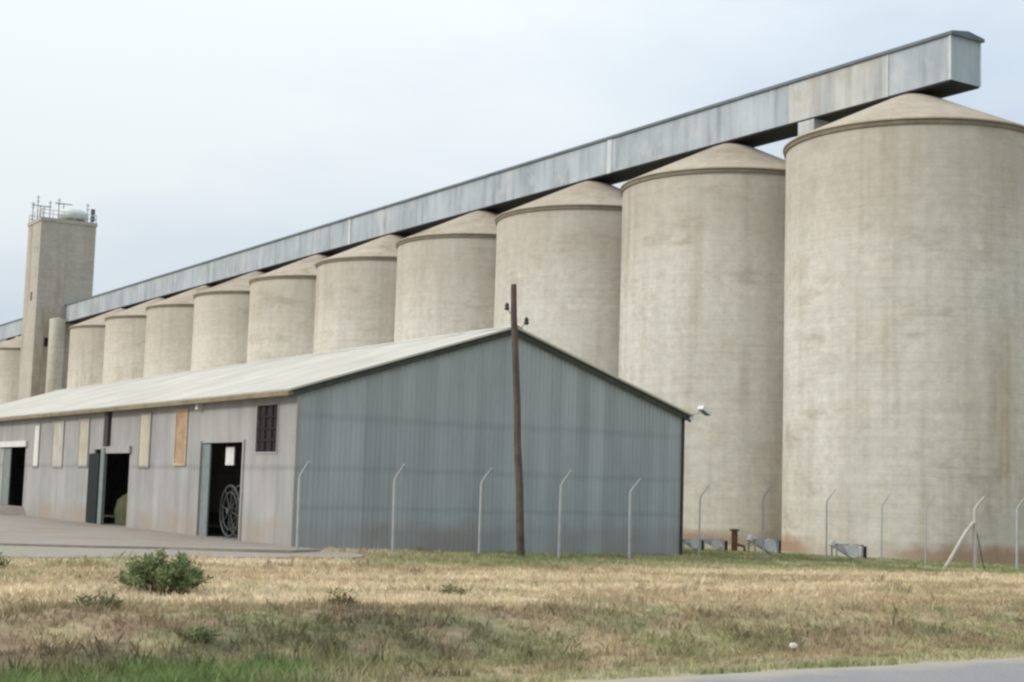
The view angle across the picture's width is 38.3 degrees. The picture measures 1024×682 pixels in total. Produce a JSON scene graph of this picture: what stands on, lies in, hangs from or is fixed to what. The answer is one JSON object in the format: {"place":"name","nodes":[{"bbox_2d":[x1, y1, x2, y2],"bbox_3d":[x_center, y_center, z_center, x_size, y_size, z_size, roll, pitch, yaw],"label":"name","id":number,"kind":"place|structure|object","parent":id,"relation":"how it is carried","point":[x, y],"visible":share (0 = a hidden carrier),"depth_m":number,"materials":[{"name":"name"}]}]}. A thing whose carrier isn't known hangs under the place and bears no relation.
{"place":"outdoors","nodes":[
{"label":"outdoors","id":0,"kind":"place"},
{"bbox_2d":[0,515,321,552],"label":"yard","id":1,"kind":"structure","parent":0,"point":[20,530],"depth_m":53.26,"materials":[{"name":"concrete"}]},
{"bbox_2d":[0,505,25,514],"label":"loading ramp","id":2,"kind":"structure","parent":1,"relation":"on","point":[9,510],"depth_m":79.91,"materials":[{"name":"concrete"}]},
{"bbox_2d":[0,545,363,558],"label":"track","id":3,"kind":"structure","parent":0,"point":[28,551],"depth_m":45.43,"materials":[{"name":"grey concrete"}]},
{"bbox_2d":[0,544,1023,632],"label":"dry grass","id":4,"kind":"structure","parent":0,"point":[683,583],"depth_m":39.60,"materials":[{"name":"beige plant"}]},
{"bbox_2d":[0,543,1023,681],"bbox_3d":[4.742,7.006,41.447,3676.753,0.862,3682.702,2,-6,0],"label":"ground","id":5,"kind":"structure","parent":0,"point":[456,631],"depth_m":27.46,"materials":[{"name":"beige plant"}]},
{"bbox_2d":[0,552,9,568],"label":"weed clump","id":6,"kind":"object","parent":5,"relation":"on","point":[2,564],"visible":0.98,"depth_m":35.20,"materials":[{"name":"green plant"}]},
{"bbox_2d":[0,336,20,404],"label":"grain silo","id":7,"kind":"object","parent":5,"relation":"on","point":[10,350],"visible":0.14,"depth_m":210.84,"materials":[{"name":"concrete"}]},
{"bbox_2d":[0,318,22,340],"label":"conveyor gallery","id":8,"kind":"object","parent":7,"relation":"on","point":[11,330],"visible":0.2,"depth_m":226.16,"materials":[{"name":"metal"}]},
{"bbox_2d":[17,209,97,399],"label":"elevator tower","id":9,"kind":"structure","parent":5,"relation":"on","point":[59,273],"depth_m":201.78,"materials":[{"name":"concrete"}]},
{"bbox_2d":[44,338,47,346],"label":"window","id":10,"kind":"structure","parent":9,"relation":"in","point":[45,339],"depth_m":200.34,"materials":[{"name":"black glass"}]},
{"bbox_2d":[57,208,86,221],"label":"water tank","id":11,"kind":"object","parent":9,"relation":"on","point":[74,214],"visible":0.6,"depth_m":205.04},
{"bbox_2d":[90,209,94,222],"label":"panel aerial","id":12,"kind":"object","parent":9,"relation":"on","point":[92,220],"visible":1,"depth_m":205.44,"materials":[{"name":"metal"}]},
{"bbox_2d":[67,308,128,388],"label":"grain silo","id":13,"kind":"object","parent":5,"relation":"on","point":[86,353],"visible":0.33,"depth_m":176.11,"materials":[{"name":"concrete"}]},
{"bbox_2d":[73,590,124,609],"bbox_3d":[-7.145,4.504,25.485,0.975,0.412,0.737,2,-6,0],"label":"weed clump","id":14,"kind":"object","parent":5,"relation":"on","point":[101,601],"visible":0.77,"depth_m":25.42,"materials":[{"name":"green plant"}]},
{"bbox_2d":[102,295,167,383],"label":"grain silo","id":15,"kind":"object","parent":5,"relation":"on","point":[124,345],"visible":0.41,"depth_m":164.28,"materials":[{"name":"concrete"}]},
{"bbox_2d":[113,546,213,594],"bbox_3d":[-7.044,4.683,29.926,1.994,1.024,1.575,2,-6,0],"label":"shrub","id":16,"kind":"object","parent":5,"relation":"on","point":[180,575],"visible":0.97,"depth_m":29.68,"materials":[{"name":"green plant"}]},
{"bbox_2d":[143,285,213,377],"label":"grain silo","id":17,"kind":"object","parent":5,"relation":"on","point":[169,336],"visible":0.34,"depth_m":152.47,"materials":[{"name":"concrete"}]},
{"bbox_2d":[172,622,226,642],"bbox_3d":[-5.153,4.800,24.224,0.898,0.362,0.739,2,-6,0],"label":"weed clump","id":18,"kind":"object","parent":5,"relation":"on","point":[204,634],"visible":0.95,"depth_m":24.12,"materials":[{"name":"green plant"}]},
{"bbox_2d":[191,271,267,370],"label":"grain silo","id":19,"kind":"object","parent":5,"relation":"on","point":[220,325],"visible":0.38,"depth_m":140.64,"materials":[{"name":"concrete"}]},
{"bbox_2d":[247,254,330,362],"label":"grain silo","id":20,"kind":"object","parent":5,"relation":"on","point":[281,324],"visible":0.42,"depth_m":128.82,"materials":[{"name":"concrete"}]},
{"bbox_2d":[296,461,309,548],"bbox_3d":[-6.993,5.669,49.175,0.460,3.345,0.110,-2,-7,32],"label":"fence post","id":21,"kind":"object","parent":5,"relation":"on","point":[298,507],"visible":0.81,"depth_m":49.23,"materials":[{"name":"metal"}]},
{"bbox_2d":[324,588,360,605],"bbox_3d":[-3.293,4.944,28.235,0.558,0.422,0.608,-2,-7,35],"label":"weed clump","id":22,"kind":"object","parent":5,"relation":"on","point":[336,598],"visible":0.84,"depth_m":28.20,"materials":[{"name":"green plant"}]},
{"bbox_2d":[0,325,693,555],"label":"storage shed","id":23,"kind":"structure","parent":5,"relation":"on","point":[357,427],"depth_m":57.06,"materials":[{"name":"grey metal"}]},
{"bbox_2d":[1,448,11,504],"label":"sliding door","id":24,"kind":"structure","parent":23,"relation":"in","point":[8,451],"depth_m":84.25,"materials":[{"name":"grey metal"}]},
{"bbox_2d":[31,423,40,466],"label":"boarded window","id":25,"kind":"structure","parent":23,"relation":"in","point":[37,427],"depth_m":79.24,"materials":[{"name":"white paint"}]},
{"bbox_2d":[50,421,64,467],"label":"boarded window","id":26,"kind":"structure","parent":23,"relation":"in","point":[57,450],"depth_m":75.80,"materials":[{"name":"beige wood"}]},
{"bbox_2d":[76,418,90,466],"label":"boarded window","id":27,"kind":"structure","parent":23,"relation":"in","point":[84,424],"depth_m":72.08,"materials":[{"name":"beige wood"}]},
{"bbox_2d":[85,453,100,522],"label":"sliding door","id":28,"kind":"structure","parent":23,"relation":"in","point":[94,458],"depth_m":70.05,"materials":[{"name":"grey metal"}]},
{"bbox_2d":[114,493,127,525],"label":"tarpaulin stack","id":29,"kind":"object","parent":23,"relation":"on","point":[120,512],"visible":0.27,"depth_m":68.11,"materials":[{"name":"green fabric"}]},
{"bbox_2d":[137,412,151,467],"bbox_3d":[-16.103,4.338,64.574,0.056,2.430,1.500,5,-7,-32],"label":"boarded window","id":30,"kind":"structure","parent":23,"relation":"in","point":[145,422],"depth_m":64.55,"materials":[{"name":"beige wood"}]},
{"bbox_2d":[173,408,188,465],"bbox_3d":[-13.662,3.972,60.814,0.056,2.350,1.400,5,-7,-32],"label":"boarded window","id":31,"kind":"structure","parent":23,"relation":"in","point":[182,415],"depth_m":60.79,"materials":[{"name":"brown wood"}]},
{"bbox_2d":[198,444,211,535],"bbox_3d":[-12.147,5.897,58.309,0.060,3.630,0.830,5,-7,-32],"label":"sliding door","id":32,"kind":"structure","parent":23,"relation":"in","point":[207,448],"depth_m":58.22,"materials":[{"name":"grey metal"}]},
{"bbox_2d":[219,485,239,536],"bbox_3d":[-10.824,6.627,57.415,0.600,2.038,2.038,5,-7,-32],"label":"wire reel","id":33,"kind":"object","parent":23,"relation":"on","point":[230,510],"visible":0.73,"depth_m":57.43,"materials":[{"name":"grey metal"}]},
{"bbox_2d":[225,442,234,464],"bbox_3d":[-10.932,4.377,57.171,0.040,0.880,0.840,5,-7,-32],"label":"hanging board","id":34,"kind":"object","parent":23,"relation":"hanging from","point":[230,456],"visible":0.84,"depth_m":57.11,"materials":[{"name":"white paint"}]},
{"bbox_2d":[254,402,279,453],"bbox_3d":[-8.866,3.175,53.506,0.120,1.840,2.020,5,-7,-32],"label":"window","id":35,"kind":"structure","parent":23,"relation":"in","point":[268,416],"depth_m":53.59,"materials":[{"name":"black glass"}]},
{"bbox_2d":[691,406,711,415],"bbox_3d":[7.702,2.893,60.711,1.142,0.456,0.496,3,-6,-16],"label":"flood lamp","id":36,"kind":"object","parent":23,"relation":"attached to","point":[704,410],"visible":1,"depth_m":60.68,"materials":[{"name":"white metal"}]},
{"bbox_2d":[313,234,405,353],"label":"grain silo","id":37,"kind":"object","parent":5,"relation":"on","point":[355,302],"visible":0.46,"depth_m":117.00,"materials":[{"name":"concrete"}]},
{"bbox_2d":[391,464,404,551],"bbox_3d":[-3.920,5.940,50.760,0.463,3.423,0.133,-1,-7,28],"label":"fence post","id":38,"kind":"object","parent":5,"relation":"on","point":[394,513],"visible":0.81,"depth_m":50.80,"materials":[{"name":"metal"}]},
{"bbox_2d":[394,210,498,341],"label":"grain silo","id":39,"kind":"object","parent":5,"relation":"on","point":[445,279],"visible":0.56,"depth_m":105.19,"materials":[{"name":"concrete"}]},
{"bbox_2d":[438,581,468,594],"bbox_3d":[-1.327,5.599,33.120,0.704,0.419,0.545,2,-6,0],"label":"weed clump","id":40,"kind":"object","parent":5,"relation":"on","point":[452,590],"visible":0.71,"depth_m":33.15,"materials":[{"name":"green plant"}]},
{"bbox_2d":[478,467,491,554],"bbox_3d":[-0.950,6.204,52.150,0.486,3.460,0.129,-1,-6,25],"label":"fence post","id":41,"kind":"object","parent":5,"relation":"on","point":[480,512],"visible":0.81,"depth_m":52.19,"materials":[{"name":"metal"}]},
{"bbox_2d":[0,542,1023,680],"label":"bank weeds","id":42,"kind":"object","parent":5,"relation":"on","point":[766,630],"visible":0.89,"depth_m":28.10,"materials":[{"name":"beige plant"}]},
{"bbox_2d":[504,284,528,558],"bbox_3d":[0.112,2.965,52.166,1.032,10.033,0.300,2,-6,0],"label":"utility pole","id":43,"kind":"object","parent":5,"relation":"on","point":[520,544],"visible":0.97,"depth_m":52.06,"materials":[{"name":"brown wood"}]},
{"bbox_2d":[494,177,622,376],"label":"grain silo","id":44,"kind":"object","parent":5,"relation":"on","point":[558,258],"visible":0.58,"depth_m":93.07,"materials":[{"name":"concrete"}]},
{"bbox_2d":[557,470,571,557],"bbox_3d":[1.895,6.388,52.962,0.480,3.533,0.144,-1,-6,27],"label":"fence post","id":45,"kind":"object","parent":5,"relation":"on","point":[560,516],"visible":0.81,"depth_m":53.02,"materials":[{"name":"metal"}]},
{"bbox_2d":[628,478,641,558],"bbox_3d":[4.570,6.786,54.977,0.462,3.366,0.124,0,-6,15],"label":"fence post","id":46,"kind":"object","parent":5,"relation":"on","point":[629,521],"visible":0.81,"depth_m":55.00,"materials":[{"name":"metal"}]},
{"bbox_2d":[683,537,703,549],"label":"aeration fan","id":47,"kind":"object","parent":5,"relation":"on","point":[692,543],"visible":0.69,"depth_m":68.81},
{"bbox_2d":[619,143,785,546],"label":"grain silo","id":48,"kind":"object","parent":5,"relation":"on","point":[702,281],"visible":0.66,"depth_m":80.92,"materials":[{"name":"concrete"}]},
{"bbox_2d":[698,484,709,558],"bbox_3d":[7.539,7.251,57.804,0.450,3.284,0.064,-1,-6,25],"label":"fence post","id":49,"kind":"object","parent":5,"relation":"on","point":[699,522],"visible":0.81,"depth_m":57.87,"materials":[{"name":"metal"}]},
{"bbox_2d":[701,536,727,550],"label":"aeration fan","id":50,"kind":"object","parent":5,"relation":"on","point":[715,543],"visible":0.84,"depth_m":69.38},
{"bbox_2d":[730,529,745,550],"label":"rusty pipe","id":51,"kind":"object","parent":5,"relation":"on","point":[735,544],"visible":0.81,"depth_m":70.31,"materials":[{"name":"metal"}]},
{"bbox_2d":[746,534,780,552],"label":"aeration fan","id":52,"kind":"object","parent":5,"relation":"on","point":[770,545],"visible":0.82,"depth_m":68.10},
{"bbox_2d":[762,484,772,558],"bbox_3d":[10.619,7.672,61.309,0.457,3.451,0.121,-1,-7,29],"label":"fence post","id":53,"kind":"object","parent":5,"relation":"on","point":[763,525],"visible":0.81,"depth_m":61.35,"materials":[{"name":"metal"}]},
{"bbox_2d":[826,489,835,559],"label":"fence post","id":54,"kind":"object","parent":5,"relation":"on","point":[826,522],"visible":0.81,"depth_m":61.57,"materials":[{"name":"metal"}]},
{"bbox_2d":[828,539,866,558],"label":"aeration fan","id":55,"kind":"object","parent":5,"relation":"on","point":[851,550],"visible":0.92,"depth_m":65.33},
{"bbox_2d":[881,492,891,562],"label":"fence post","id":56,"kind":"object","parent":5,"relation":"on","point":[882,523],"visible":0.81,"depth_m":61.39,"materials":[{"name":"metal"}]},
{"bbox_2d":[781,90,1023,565],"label":"grain silo","id":57,"kind":"object","parent":5,"relation":"on","point":[903,373],"visible":0.93,"depth_m":69.30,"materials":[{"name":"concrete"}]},
{"bbox_2d":[65,30,984,323],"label":"conveyor gallery","id":58,"kind":"object","parent":57,"relation":"on","point":[945,64],"visible":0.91,"depth_m":95.03,"materials":[{"name":"metal"}]},
{"bbox_2d":[925,495,935,564],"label":"fence post","id":59,"kind":"object","parent":5,"relation":"on","point":[926,528],"visible":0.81,"depth_m":61.25,"materials":[{"name":"metal"}]},
{"bbox_2d":[944,496,984,567],"bbox_3d":[18.738,8.053,60.793,2.253,3.364,0.478,4,-6,-21],"label":"strainer post","id":60,"kind":"object","parent":5,"relation":"on","point":[973,523],"visible":0.73,"depth_m":60.94,"materials":[{"name":"grey metal"}]},
{"bbox_2d":[1016,499,1023,569],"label":"fence post","id":61,"kind":"object","parent":5,"relation":"on","point":[1017,524],"visible":0.77,"depth_m":60.85,"materials":[{"name":"metal"}]},
{"bbox_2d":[0,628,1023,681],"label":"verge grass","id":62,"kind":"structure","parent":0,"point":[262,669],"depth_m":22.63,"materials":[{"name":"green plant"}]},
{"bbox_2d":[0,0,1023,324],"label":"sky","id":63,"kind":"structure","parent":0,"point":[194,132],"materials":[{"name":"white"}]},
{"bbox_2d":[789,643,797,648],"bbox_3d":[5.575,6.034,29.157,0.186,0.119,0.166,4,-6,-22],"label":"pebble","id":64,"kind":"object","parent":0,"point":[794,645],"visible":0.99,"depth_m":29.10,"materials":[{"name":"stone"}]},
{"bbox_2d":[586,657,1023,681],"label":"road","id":65,"kind":"structure","parent":0,"point":[1003,670],"depth_m":23.70,"materials":[{"name":"grey asphalt"}]}
]}

